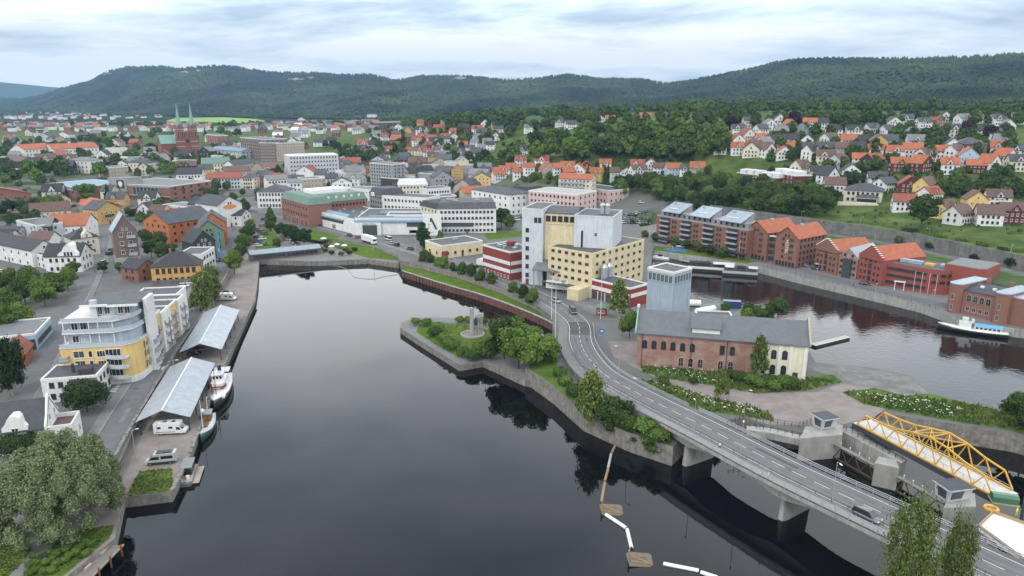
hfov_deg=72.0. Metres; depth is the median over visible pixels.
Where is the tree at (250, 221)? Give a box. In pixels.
[245,219,255,228]
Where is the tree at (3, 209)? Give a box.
[0,204,8,219]
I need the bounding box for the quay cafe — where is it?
[247,244,320,264]
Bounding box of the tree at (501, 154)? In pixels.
[496,150,506,158]
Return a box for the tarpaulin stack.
[988,491,1019,507]
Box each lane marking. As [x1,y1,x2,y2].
[504,278,1023,574]
[513,280,1023,568]
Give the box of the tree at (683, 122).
[676,117,687,126]
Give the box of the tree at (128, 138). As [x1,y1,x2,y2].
[125,136,133,143]
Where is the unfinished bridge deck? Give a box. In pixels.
[975,510,1023,560]
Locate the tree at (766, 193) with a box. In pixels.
[754,188,772,210]
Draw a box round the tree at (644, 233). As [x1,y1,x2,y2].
[641,230,648,236]
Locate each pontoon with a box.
[192,466,203,484]
[811,335,850,347]
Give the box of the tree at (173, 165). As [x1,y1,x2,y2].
[167,161,178,172]
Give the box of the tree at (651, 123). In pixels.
[645,118,657,132]
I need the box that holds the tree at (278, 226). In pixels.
[273,222,284,236]
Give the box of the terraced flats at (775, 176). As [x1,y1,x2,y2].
[757,172,783,181]
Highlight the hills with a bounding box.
[0,56,1021,123]
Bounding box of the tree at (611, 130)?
[604,127,616,135]
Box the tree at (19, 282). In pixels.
[4,271,31,303]
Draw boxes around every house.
[0,198,19,212]
[0,226,25,236]
[0,228,21,235]
[0,232,49,266]
[1,136,21,142]
[2,132,15,136]
[4,138,17,145]
[7,150,21,155]
[24,128,33,135]
[25,157,42,161]
[28,200,70,216]
[28,229,61,242]
[33,129,45,136]
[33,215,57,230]
[35,153,55,161]
[36,133,50,140]
[36,253,45,268]
[40,182,64,196]
[40,362,111,401]
[46,135,64,141]
[49,211,99,235]
[51,193,70,202]
[53,150,70,155]
[53,160,77,174]
[57,131,74,137]
[62,153,77,159]
[63,137,78,142]
[77,197,124,215]
[79,132,88,138]
[82,199,119,224]
[89,130,101,136]
[96,149,111,158]
[99,184,119,199]
[105,147,126,151]
[105,190,130,207]
[111,138,125,146]
[111,150,125,154]
[116,131,129,136]
[118,159,127,165]
[119,256,152,282]
[126,156,143,161]
[128,138,143,147]
[136,190,160,205]
[136,201,153,213]
[138,162,152,175]
[142,205,207,243]
[143,146,156,151]
[147,204,168,211]
[148,153,170,160]
[158,149,170,154]
[161,131,173,134]
[168,198,187,202]
[173,151,191,159]
[176,160,198,167]
[180,227,216,257]
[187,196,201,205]
[193,217,224,249]
[194,193,242,226]
[198,146,216,156]
[198,209,227,243]
[218,141,236,146]
[250,161,263,173]
[254,170,275,186]
[258,126,267,132]
[262,164,276,168]
[272,132,282,137]
[273,128,282,132]
[287,137,298,141]
[288,174,304,178]
[289,133,300,140]
[290,127,301,132]
[295,164,316,176]
[297,130,310,137]
[299,141,307,148]
[313,138,325,146]
[314,169,328,176]
[315,127,325,133]
[325,173,338,184]
[326,137,337,142]
[331,130,340,136]
[335,169,343,176]
[338,159,350,168]
[342,157,361,164]
[343,165,365,175]
[344,172,366,185]
[352,126,364,133]
[357,138,368,145]
[357,144,368,150]
[357,162,371,165]
[365,166,369,178]
[368,140,377,149]
[371,130,381,134]
[371,155,390,161]
[378,124,389,131]
[380,133,388,139]
[380,151,390,157]
[383,145,391,150]
[389,135,401,143]
[391,131,400,134]
[394,123,402,130]
[394,156,406,162]
[398,152,410,156]
[404,126,414,132]
[405,133,414,142]
[405,146,413,154]
[406,156,426,166]
[406,167,416,177]
[411,136,421,146]
[413,145,426,155]
[415,125,428,134]
[416,119,424,125]
[417,132,427,140]
[419,172,433,184]
[422,141,431,147]
[422,148,433,156]
[426,134,438,140]
[427,119,432,127]
[427,151,438,161]
[429,137,440,141]
[431,156,445,165]
[432,141,443,147]
[432,145,443,151]
[433,124,444,133]
[435,153,451,160]
[435,165,452,174]
[439,133,451,136]
[439,150,449,153]
[441,136,451,144]
[444,161,455,164]
[448,127,457,134]
[450,132,458,142]
[455,147,464,152]
[455,155,468,164]
[457,123,469,134]
[457,140,468,146]
[459,164,473,172]
[465,144,475,149]
[468,168,491,177]
[469,138,479,146]
[470,148,482,160]
[471,125,482,132]
[472,133,481,138]
[476,128,488,137]
[476,143,485,148]
[477,162,491,166]
[477,166,491,170]
[480,119,489,127]
[482,137,492,143]
[485,141,496,150]
[490,121,498,130]
[491,169,506,183]
[492,125,503,132]
[493,132,500,140]
[498,165,510,175]
[505,162,516,172]
[512,166,522,181]
[514,155,526,166]
[519,145,529,154]
[522,162,534,176]
[523,124,533,133]
[534,154,549,167]
[535,119,540,128]
[538,161,553,178]
[552,162,563,175]
[555,119,563,127]
[560,160,574,166]
[561,166,575,172]
[563,120,577,129]
[574,162,586,172]
[581,160,592,171]
[588,166,604,182]
[598,158,611,170]
[609,166,622,182]
[619,166,628,175]
[628,163,647,175]
[630,159,644,163]
[639,112,651,118]
[643,157,654,171]
[652,162,665,173]
[663,162,681,175]
[679,164,689,176]
[690,161,705,174]
[695,310,731,314]
[713,146,727,154]
[728,141,744,155]
[730,123,745,133]
[730,133,745,142]
[739,127,754,140]
[741,116,753,127]
[742,141,758,157]
[744,137,754,145]
[749,139,762,146]
[752,123,769,132]
[754,132,768,139]
[756,136,773,142]
[758,141,776,158]
[761,118,776,129]
[766,134,781,144]
[773,113,783,124]
[773,125,788,131]
[775,145,789,160]
[777,140,795,149]
[780,118,797,126]
[782,133,799,140]
[789,158,810,173]
[794,121,808,134]
[800,133,814,141]
[800,143,820,161]
[801,141,815,147]
[803,117,817,126]
[808,164,828,174]
[810,411,839,429]
[815,141,834,149]
[815,149,836,164]
[815,165,840,183]
[817,117,829,129]
[819,132,839,140]
[822,176,846,193]
[825,124,843,135]
[828,153,849,170]
[835,141,849,155]
[839,133,857,141]
[839,162,861,176]
[843,124,863,133]
[849,140,866,147]
[851,152,866,164]
[855,134,873,140]
[860,152,886,170]
[863,122,880,134]
[865,170,887,183]
[867,144,884,154]
[869,133,889,145]
[872,176,897,192]
[879,124,894,133]
[882,133,898,143]
[885,144,904,161]
[886,116,901,125]
[887,156,910,172]
[890,192,917,212]
[896,174,915,192]
[900,113,914,120]
[902,142,923,157]
[904,133,925,142]
[907,153,933,173]
[912,175,937,191]
[913,146,937,161]
[914,117,933,127]
[915,185,944,198]
[930,115,945,126]
[931,198,958,218]
[932,478,975,501]
[934,144,948,158]
[939,156,960,174]
[940,110,951,122]
[942,137,958,144]
[942,203,973,225]
[943,143,964,156]
[949,123,961,137]
[952,113,970,123]
[955,146,979,165]
[960,189,990,208]
[963,158,988,173]
[972,203,1005,225]
[976,124,983,134]
[978,153,1002,169]
[983,188,1013,203]
[986,113,1008,125]
[987,128,1002,139]
[987,139,1005,153]
[991,133,1014,139]
[993,147,1016,165]
[997,201,1023,223]
[998,118,1016,128]
[1003,153,1023,171]
[1008,143,1023,153]
[1010,112,1023,124]
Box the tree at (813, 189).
[803,185,825,210]
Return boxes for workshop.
[0,317,52,349]
[425,235,482,257]
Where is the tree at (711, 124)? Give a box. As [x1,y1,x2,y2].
[703,120,724,132]
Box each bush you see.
[0,432,24,457]
[15,431,39,452]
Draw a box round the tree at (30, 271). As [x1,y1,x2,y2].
[15,265,41,277]
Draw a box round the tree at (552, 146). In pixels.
[545,139,561,158]
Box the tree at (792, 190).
[786,188,800,194]
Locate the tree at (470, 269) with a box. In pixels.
[464,263,478,275]
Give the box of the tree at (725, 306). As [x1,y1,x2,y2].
[720,302,730,310]
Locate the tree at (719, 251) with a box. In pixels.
[715,248,724,257]
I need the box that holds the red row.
[370,121,400,126]
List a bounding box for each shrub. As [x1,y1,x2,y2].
[22,568,33,575]
[24,560,33,567]
[28,551,38,559]
[30,564,41,571]
[31,558,41,564]
[37,566,47,574]
[39,557,50,565]
[46,548,52,555]
[46,564,56,573]
[47,553,56,561]
[50,548,61,555]
[50,558,60,565]
[59,555,69,563]
[60,545,71,551]
[63,551,74,557]
[70,548,80,555]
[73,543,84,549]
[79,538,88,544]
[80,547,91,556]
[85,539,95,546]
[410,317,420,323]
[420,318,432,324]
[426,326,441,336]
[431,321,444,328]
[436,332,450,342]
[441,337,452,346]
[446,338,460,349]
[454,316,463,321]
[454,346,468,355]
[463,316,469,321]
[464,348,481,359]
[471,341,484,349]
[478,348,488,357]
[479,316,487,323]
[481,346,501,357]
[552,366,568,375]
[557,373,573,385]
[565,383,582,397]
[573,393,587,406]
[608,406,633,426]
[619,415,636,431]
[631,416,658,433]
[647,425,670,443]
[655,370,668,377]
[658,377,669,384]
[688,377,698,383]
[723,368,733,377]
[731,369,747,381]
[743,372,761,384]
[753,378,767,387]
[760,373,776,385]
[765,379,782,390]
[776,374,794,387]
[786,378,802,388]
[894,235,903,243]
[899,227,915,232]
[924,242,933,248]
[931,232,945,237]
[955,238,967,241]
[969,254,979,259]
[973,241,989,246]
[997,246,1010,250]
[1003,258,1016,265]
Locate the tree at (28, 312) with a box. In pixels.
[9,300,35,319]
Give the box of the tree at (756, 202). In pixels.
[750,196,765,210]
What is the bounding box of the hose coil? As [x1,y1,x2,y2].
[983,504,999,512]
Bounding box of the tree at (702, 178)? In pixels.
[695,176,713,188]
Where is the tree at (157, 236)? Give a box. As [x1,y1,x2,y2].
[152,231,168,241]
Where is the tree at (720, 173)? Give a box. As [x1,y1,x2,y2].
[710,170,732,182]
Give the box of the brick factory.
[635,304,811,379]
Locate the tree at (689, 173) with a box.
[683,171,692,177]
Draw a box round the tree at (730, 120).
[723,115,739,130]
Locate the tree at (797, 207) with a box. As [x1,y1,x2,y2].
[785,195,808,215]
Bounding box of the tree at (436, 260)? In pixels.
[433,257,441,265]
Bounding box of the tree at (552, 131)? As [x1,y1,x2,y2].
[543,128,557,140]
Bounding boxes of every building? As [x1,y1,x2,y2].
[4,154,28,167]
[9,143,48,156]
[46,142,98,156]
[58,286,189,384]
[70,155,102,173]
[99,165,128,177]
[127,157,159,172]
[175,167,204,179]
[197,163,213,176]
[201,156,229,171]
[206,134,228,143]
[206,171,241,188]
[213,146,251,157]
[222,165,250,176]
[223,158,255,166]
[240,137,286,158]
[241,172,259,188]
[257,183,294,213]
[259,142,278,161]
[263,174,287,185]
[275,141,304,161]
[284,153,338,176]
[286,178,302,190]
[298,176,322,190]
[331,176,352,187]
[347,186,374,200]
[367,114,376,117]
[369,186,404,207]
[370,162,405,186]
[381,176,415,185]
[382,193,439,207]
[397,178,427,192]
[416,165,434,177]
[419,185,450,193]
[430,169,453,185]
[437,193,456,198]
[451,163,463,179]
[453,177,481,194]
[458,185,483,197]
[471,184,528,214]
[473,170,491,185]
[513,184,542,190]
[528,187,596,207]
[541,236,644,300]
[596,184,628,203]
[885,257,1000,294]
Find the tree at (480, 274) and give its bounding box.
[474,268,485,280]
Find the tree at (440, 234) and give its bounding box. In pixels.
[435,230,443,238]
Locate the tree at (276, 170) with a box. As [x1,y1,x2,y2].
[269,168,281,172]
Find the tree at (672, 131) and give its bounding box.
[669,127,678,137]
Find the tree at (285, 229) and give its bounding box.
[279,224,296,241]
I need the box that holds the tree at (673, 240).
[671,237,679,244]
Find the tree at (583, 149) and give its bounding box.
[576,143,592,156]
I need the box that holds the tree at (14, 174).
[7,168,22,182]
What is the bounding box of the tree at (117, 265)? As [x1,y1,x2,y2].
[114,262,120,270]
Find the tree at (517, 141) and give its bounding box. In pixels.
[511,138,525,146]
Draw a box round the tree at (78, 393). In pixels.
[58,377,111,411]
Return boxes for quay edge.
[169,298,255,492]
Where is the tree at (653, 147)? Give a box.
[644,140,662,156]
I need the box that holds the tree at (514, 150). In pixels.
[507,145,521,156]
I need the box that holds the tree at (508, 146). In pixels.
[503,143,515,152]
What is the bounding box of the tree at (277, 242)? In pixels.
[272,238,281,246]
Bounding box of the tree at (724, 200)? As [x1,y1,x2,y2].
[712,188,733,206]
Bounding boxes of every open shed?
[136,357,214,434]
[179,305,238,360]
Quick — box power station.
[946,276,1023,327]
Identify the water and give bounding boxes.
[95,264,1023,575]
[640,225,1023,467]
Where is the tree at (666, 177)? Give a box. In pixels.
[661,173,675,181]
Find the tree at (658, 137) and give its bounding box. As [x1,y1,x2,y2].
[654,135,662,142]
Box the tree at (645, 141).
[637,138,651,147]
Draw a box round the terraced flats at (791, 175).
[771,168,812,184]
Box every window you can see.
[11,428,19,434]
[49,383,54,388]
[51,394,56,399]
[58,382,63,387]
[70,323,77,329]
[72,336,79,342]
[73,351,84,358]
[74,360,85,364]
[79,323,89,328]
[88,351,92,357]
[96,350,105,357]
[98,307,102,314]
[104,307,110,314]
[104,348,120,354]
[106,359,122,364]
[109,369,123,374]
[117,307,123,313]
[124,306,129,313]
[552,216,556,221]
[558,216,562,221]
[581,231,582,246]
[642,340,646,348]
[651,341,656,348]
[661,341,665,349]
[670,342,675,350]
[678,357,683,365]
[680,343,684,351]
[688,358,692,366]
[689,344,694,352]
[697,359,702,367]
[717,360,722,369]
[719,346,724,354]
[727,361,732,368]
[729,346,734,355]
[769,364,774,373]
[771,350,776,358]
[780,365,785,374]
[782,351,787,359]
[814,417,820,427]
[824,420,832,427]
[937,485,945,498]
[950,491,964,499]
[966,294,971,301]
[973,296,977,302]
[979,297,984,304]
[985,299,990,305]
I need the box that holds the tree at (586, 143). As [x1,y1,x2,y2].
[581,140,592,151]
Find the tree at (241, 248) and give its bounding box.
[230,242,247,262]
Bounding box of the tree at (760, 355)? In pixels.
[748,332,771,373]
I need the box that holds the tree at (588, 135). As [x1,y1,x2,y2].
[579,130,595,142]
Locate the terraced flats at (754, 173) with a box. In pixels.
[737,168,766,180]
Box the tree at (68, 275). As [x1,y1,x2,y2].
[58,266,78,290]
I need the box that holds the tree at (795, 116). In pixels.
[787,111,802,123]
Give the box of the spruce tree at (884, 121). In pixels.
[880,114,886,125]
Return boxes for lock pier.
[798,425,842,460]
[872,457,898,490]
[942,493,975,535]
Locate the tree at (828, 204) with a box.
[820,195,836,214]
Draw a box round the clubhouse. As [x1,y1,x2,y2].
[838,181,884,205]
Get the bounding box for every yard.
[566,297,767,319]
[608,341,884,425]
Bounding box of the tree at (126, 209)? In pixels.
[124,206,129,213]
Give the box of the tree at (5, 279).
[0,271,11,287]
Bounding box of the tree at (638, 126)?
[630,121,646,135]
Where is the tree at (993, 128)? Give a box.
[981,124,999,136]
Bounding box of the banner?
[216,233,220,258]
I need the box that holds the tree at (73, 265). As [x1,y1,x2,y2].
[65,261,81,271]
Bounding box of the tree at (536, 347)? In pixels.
[517,332,552,365]
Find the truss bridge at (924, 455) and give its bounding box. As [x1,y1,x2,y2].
[852,412,1018,504]
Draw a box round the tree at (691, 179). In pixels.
[686,173,700,188]
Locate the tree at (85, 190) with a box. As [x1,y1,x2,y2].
[71,183,96,198]
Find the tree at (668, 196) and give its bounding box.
[662,188,674,201]
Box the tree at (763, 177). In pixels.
[755,172,771,181]
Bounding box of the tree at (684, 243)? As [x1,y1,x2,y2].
[680,239,689,248]
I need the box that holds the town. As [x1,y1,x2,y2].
[0,111,379,131]
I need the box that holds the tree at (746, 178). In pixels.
[740,175,753,185]
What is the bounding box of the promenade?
[271,254,397,262]
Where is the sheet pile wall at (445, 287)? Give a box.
[401,270,551,329]
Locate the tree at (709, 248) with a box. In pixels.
[705,244,714,253]
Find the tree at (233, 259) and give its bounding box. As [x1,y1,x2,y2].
[221,248,244,274]
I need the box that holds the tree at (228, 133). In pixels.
[224,130,231,139]
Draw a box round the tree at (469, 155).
[464,151,474,162]
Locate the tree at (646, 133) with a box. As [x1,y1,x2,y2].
[636,127,653,140]
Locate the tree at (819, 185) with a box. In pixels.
[804,181,825,188]
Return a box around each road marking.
[337,231,989,575]
[379,240,1003,569]
[380,238,1022,565]
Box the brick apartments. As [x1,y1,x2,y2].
[650,202,755,259]
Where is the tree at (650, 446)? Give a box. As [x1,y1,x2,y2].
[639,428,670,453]
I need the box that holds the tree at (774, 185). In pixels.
[762,180,785,193]
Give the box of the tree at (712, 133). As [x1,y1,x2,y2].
[706,126,732,143]
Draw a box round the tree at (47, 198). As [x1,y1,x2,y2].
[39,194,53,201]
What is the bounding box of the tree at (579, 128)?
[573,123,589,138]
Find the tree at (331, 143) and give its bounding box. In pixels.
[329,140,336,146]
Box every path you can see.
[9,511,52,575]
[431,319,497,340]
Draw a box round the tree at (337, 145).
[333,142,341,151]
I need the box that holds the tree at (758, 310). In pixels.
[751,304,767,317]
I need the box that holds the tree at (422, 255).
[418,249,427,261]
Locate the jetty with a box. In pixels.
[75,544,123,575]
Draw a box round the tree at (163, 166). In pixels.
[157,162,170,170]
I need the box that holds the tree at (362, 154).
[358,150,369,161]
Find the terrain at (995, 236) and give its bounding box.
[0,111,1023,252]
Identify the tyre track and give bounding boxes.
[497,279,1000,575]
[501,279,1011,575]
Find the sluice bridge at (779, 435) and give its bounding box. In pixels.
[746,426,804,446]
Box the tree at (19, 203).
[15,200,30,209]
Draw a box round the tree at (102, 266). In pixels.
[96,261,108,271]
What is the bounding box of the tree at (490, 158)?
[484,155,494,162]
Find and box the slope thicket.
[513,153,1023,234]
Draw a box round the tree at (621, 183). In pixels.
[613,178,628,193]
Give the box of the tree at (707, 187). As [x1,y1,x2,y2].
[699,185,716,198]
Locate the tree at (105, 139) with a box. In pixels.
[101,136,110,143]
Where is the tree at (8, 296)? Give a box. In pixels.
[0,287,22,304]
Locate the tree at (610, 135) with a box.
[605,132,617,143]
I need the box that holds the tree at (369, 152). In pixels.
[365,149,375,158]
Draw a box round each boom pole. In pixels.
[600,481,605,501]
[604,468,608,481]
[605,513,626,528]
[607,453,611,467]
[625,528,632,548]
[663,562,698,571]
[700,570,717,575]
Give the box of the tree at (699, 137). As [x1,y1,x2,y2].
[692,132,707,144]
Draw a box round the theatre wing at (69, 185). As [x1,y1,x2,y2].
[56,179,108,199]
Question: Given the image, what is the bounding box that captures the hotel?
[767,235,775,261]
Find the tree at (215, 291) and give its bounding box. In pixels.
[201,263,222,304]
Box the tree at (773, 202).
[770,193,783,212]
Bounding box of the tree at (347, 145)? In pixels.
[343,143,350,148]
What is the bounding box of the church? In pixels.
[157,98,198,156]
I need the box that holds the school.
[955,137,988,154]
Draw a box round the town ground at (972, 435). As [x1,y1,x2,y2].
[0,193,1023,469]
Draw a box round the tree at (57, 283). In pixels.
[42,271,66,298]
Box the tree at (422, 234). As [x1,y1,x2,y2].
[415,222,431,248]
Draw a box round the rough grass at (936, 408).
[0,272,1023,575]
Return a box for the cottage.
[12,334,33,364]
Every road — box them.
[6,223,111,401]
[97,226,239,462]
[97,389,143,400]
[251,205,592,324]
[648,235,946,307]
[828,233,1023,275]
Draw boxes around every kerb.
[33,238,110,397]
[98,292,191,434]
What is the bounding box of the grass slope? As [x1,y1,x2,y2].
[316,238,397,259]
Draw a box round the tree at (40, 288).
[25,275,58,306]
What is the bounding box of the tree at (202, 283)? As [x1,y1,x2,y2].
[187,268,217,311]
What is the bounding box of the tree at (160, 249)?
[151,240,168,257]
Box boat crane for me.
[894,280,905,290]
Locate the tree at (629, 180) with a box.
[622,174,634,188]
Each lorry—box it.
[361,234,376,244]
[476,258,482,267]
[546,280,567,292]
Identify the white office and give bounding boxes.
[420,199,439,213]
[437,197,496,232]
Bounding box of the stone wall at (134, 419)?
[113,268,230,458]
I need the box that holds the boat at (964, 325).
[937,312,1008,338]
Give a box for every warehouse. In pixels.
[751,217,794,261]
[774,222,827,268]
[814,237,869,275]
[837,242,874,278]
[857,242,926,285]
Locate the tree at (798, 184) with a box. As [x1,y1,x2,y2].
[792,180,805,193]
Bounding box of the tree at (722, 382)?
[713,367,730,399]
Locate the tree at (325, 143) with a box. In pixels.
[322,140,328,145]
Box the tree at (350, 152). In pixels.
[344,148,355,156]
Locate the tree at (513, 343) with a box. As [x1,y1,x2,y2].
[496,323,533,368]
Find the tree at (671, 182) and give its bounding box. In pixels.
[664,176,678,190]
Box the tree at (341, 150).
[337,147,346,156]
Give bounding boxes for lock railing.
[733,414,812,427]
[734,422,805,436]
[841,423,902,460]
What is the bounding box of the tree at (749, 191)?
[739,185,758,199]
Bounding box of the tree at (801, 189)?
[799,185,809,194]
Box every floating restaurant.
[688,260,734,272]
[722,265,757,277]
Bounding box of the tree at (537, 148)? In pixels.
[527,139,549,157]
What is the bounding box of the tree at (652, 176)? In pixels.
[649,174,661,178]
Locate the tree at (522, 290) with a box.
[516,283,529,298]
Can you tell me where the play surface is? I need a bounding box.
[664,247,687,251]
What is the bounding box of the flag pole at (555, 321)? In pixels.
[554,304,555,337]
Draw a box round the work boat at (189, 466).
[179,457,198,487]
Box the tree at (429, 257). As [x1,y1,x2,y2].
[425,251,434,262]
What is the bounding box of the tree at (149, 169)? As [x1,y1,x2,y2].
[145,165,156,175]
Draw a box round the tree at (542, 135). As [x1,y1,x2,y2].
[539,132,545,140]
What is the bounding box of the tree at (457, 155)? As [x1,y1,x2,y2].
[452,152,461,160]
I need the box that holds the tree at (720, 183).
[713,177,727,188]
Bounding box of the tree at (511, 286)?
[507,282,517,292]
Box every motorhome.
[153,419,188,435]
[216,292,236,300]
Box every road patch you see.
[118,408,130,422]
[166,343,177,352]
[567,322,592,334]
[755,447,798,468]
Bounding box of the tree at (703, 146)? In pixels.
[694,138,712,158]
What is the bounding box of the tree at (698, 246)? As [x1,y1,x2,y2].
[693,242,703,250]
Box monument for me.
[460,307,484,338]
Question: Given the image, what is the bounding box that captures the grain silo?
[522,201,622,289]
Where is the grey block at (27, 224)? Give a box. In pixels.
[16,218,64,241]
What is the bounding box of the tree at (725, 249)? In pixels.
[722,247,728,253]
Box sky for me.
[0,0,1023,87]
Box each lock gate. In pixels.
[833,443,874,478]
[896,475,945,517]
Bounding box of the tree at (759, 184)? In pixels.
[757,180,765,193]
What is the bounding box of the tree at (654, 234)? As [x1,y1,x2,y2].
[651,232,658,239]
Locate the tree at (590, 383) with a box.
[573,367,610,426]
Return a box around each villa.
[0,393,82,455]
[42,241,93,272]
[63,226,100,254]
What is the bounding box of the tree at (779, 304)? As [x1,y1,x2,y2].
[769,297,788,318]
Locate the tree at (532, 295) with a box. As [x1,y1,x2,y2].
[524,288,538,303]
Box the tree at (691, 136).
[683,133,695,155]
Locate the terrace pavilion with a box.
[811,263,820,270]
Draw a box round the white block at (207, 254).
[183,247,215,267]
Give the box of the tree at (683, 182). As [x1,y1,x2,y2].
[678,175,688,186]
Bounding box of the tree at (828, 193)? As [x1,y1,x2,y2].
[825,189,833,195]
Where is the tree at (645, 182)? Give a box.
[639,177,651,193]
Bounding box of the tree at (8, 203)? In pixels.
[1,199,16,211]
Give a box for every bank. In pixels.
[281,190,331,227]
[289,186,373,209]
[641,224,1023,338]
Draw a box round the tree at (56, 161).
[49,156,63,175]
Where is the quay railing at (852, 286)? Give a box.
[766,265,938,308]
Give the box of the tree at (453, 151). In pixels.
[450,149,457,156]
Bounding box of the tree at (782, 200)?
[776,192,801,213]
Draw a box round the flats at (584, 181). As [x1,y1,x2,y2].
[558,173,596,190]
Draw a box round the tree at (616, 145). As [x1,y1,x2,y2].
[610,136,625,157]
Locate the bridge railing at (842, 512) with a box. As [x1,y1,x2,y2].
[606,389,978,575]
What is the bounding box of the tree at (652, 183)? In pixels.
[649,177,664,189]
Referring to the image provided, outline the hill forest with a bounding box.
[0,52,1023,120]
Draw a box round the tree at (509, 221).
[502,213,515,229]
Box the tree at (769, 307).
[763,302,776,317]
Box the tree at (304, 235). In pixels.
[295,228,311,244]
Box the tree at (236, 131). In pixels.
[232,128,241,137]
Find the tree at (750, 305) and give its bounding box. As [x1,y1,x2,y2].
[742,303,753,308]
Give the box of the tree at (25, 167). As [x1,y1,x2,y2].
[18,160,38,178]
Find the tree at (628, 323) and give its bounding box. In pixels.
[618,308,636,338]
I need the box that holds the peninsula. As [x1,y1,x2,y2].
[400,317,542,386]
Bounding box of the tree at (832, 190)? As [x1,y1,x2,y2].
[823,186,839,200]
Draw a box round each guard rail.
[449,263,557,320]
[568,339,995,575]
[593,325,688,405]
[698,407,1023,559]
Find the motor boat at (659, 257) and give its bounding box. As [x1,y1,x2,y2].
[652,254,669,260]
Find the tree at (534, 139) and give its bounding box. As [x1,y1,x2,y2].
[529,137,542,144]
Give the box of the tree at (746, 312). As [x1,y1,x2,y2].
[740,307,754,316]
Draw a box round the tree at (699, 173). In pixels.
[696,170,705,175]
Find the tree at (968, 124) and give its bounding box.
[959,120,977,129]
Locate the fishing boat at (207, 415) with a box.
[198,399,215,442]
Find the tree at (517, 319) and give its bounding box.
[497,315,524,326]
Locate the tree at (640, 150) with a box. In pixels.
[634,144,649,158]
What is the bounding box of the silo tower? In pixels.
[646,262,691,311]
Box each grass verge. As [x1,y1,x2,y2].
[716,205,1023,254]
[826,235,1023,278]
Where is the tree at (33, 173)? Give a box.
[27,169,43,183]
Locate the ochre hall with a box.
[149,248,204,286]
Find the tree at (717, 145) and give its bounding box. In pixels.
[710,134,730,156]
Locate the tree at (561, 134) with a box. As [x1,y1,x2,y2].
[553,128,571,146]
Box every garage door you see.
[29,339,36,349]
[442,251,447,256]
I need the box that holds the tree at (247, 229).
[239,223,256,236]
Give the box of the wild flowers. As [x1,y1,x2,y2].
[655,365,960,412]
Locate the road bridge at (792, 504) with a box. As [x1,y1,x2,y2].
[660,412,1023,575]
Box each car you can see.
[177,283,189,286]
[186,349,202,355]
[191,344,205,348]
[384,236,391,240]
[550,297,560,302]
[569,305,576,313]
[851,503,882,523]
[859,281,870,285]
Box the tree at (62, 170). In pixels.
[54,164,69,177]
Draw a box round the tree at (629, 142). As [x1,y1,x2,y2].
[618,134,638,157]
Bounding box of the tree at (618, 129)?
[616,127,628,133]
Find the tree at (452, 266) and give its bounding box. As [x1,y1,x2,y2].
[449,262,456,270]
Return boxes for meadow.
[528,356,672,444]
[639,380,773,420]
[640,365,841,392]
[843,388,1023,432]
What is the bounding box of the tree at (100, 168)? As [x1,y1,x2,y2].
[90,161,107,178]
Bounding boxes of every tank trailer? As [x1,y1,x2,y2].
[689,300,700,306]
[694,305,716,311]
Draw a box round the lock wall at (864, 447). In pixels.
[841,428,906,481]
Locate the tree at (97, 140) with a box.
[90,136,101,143]
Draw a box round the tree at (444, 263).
[438,255,448,268]
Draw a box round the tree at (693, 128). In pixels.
[684,121,702,134]
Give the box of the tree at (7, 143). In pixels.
[0,141,12,148]
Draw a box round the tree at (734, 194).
[724,188,743,206]
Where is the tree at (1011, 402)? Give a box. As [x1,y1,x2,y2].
[998,390,1023,426]
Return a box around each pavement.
[33,239,112,398]
[86,284,192,438]
[250,207,668,421]
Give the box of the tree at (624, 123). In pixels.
[615,120,629,129]
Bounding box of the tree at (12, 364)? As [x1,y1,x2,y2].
[0,334,29,395]
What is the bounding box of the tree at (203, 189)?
[200,185,207,193]
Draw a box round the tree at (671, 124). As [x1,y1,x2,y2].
[659,115,680,131]
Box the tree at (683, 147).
[675,137,695,159]
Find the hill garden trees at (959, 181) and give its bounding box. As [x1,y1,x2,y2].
[0,105,1023,225]
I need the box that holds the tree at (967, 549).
[931,503,986,575]
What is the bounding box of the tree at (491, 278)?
[485,272,498,283]
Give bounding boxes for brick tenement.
[109,211,140,263]
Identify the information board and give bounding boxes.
[37,551,47,559]
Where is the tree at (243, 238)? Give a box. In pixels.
[234,233,252,246]
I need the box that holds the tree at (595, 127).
[584,121,604,137]
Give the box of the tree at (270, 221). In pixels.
[264,207,276,229]
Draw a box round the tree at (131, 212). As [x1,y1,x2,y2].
[127,208,136,219]
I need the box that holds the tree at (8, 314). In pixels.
[0,301,21,324]
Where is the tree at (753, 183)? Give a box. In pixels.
[744,180,759,189]
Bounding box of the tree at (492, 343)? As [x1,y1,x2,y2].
[484,315,519,358]
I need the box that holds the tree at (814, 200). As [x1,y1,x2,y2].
[801,193,827,216]
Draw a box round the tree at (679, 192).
[672,185,690,201]
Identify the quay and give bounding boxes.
[27,241,398,575]
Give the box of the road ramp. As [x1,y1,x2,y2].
[542,310,698,424]
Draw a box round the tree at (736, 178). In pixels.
[730,173,743,189]
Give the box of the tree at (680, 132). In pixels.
[673,125,688,138]
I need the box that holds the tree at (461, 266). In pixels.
[455,261,467,274]
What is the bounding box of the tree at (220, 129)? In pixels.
[216,126,226,132]
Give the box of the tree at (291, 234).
[286,227,299,241]
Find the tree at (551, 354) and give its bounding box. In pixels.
[542,333,561,360]
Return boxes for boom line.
[333,265,398,278]
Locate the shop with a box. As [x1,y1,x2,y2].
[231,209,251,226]
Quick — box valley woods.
[0,97,1023,136]
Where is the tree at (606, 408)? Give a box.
[592,395,634,431]
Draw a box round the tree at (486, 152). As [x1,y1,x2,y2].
[481,149,490,158]
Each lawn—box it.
[0,522,30,575]
[30,525,114,575]
[127,468,171,495]
[256,228,276,249]
[310,229,340,240]
[416,322,505,356]
[483,231,521,238]
[654,246,755,262]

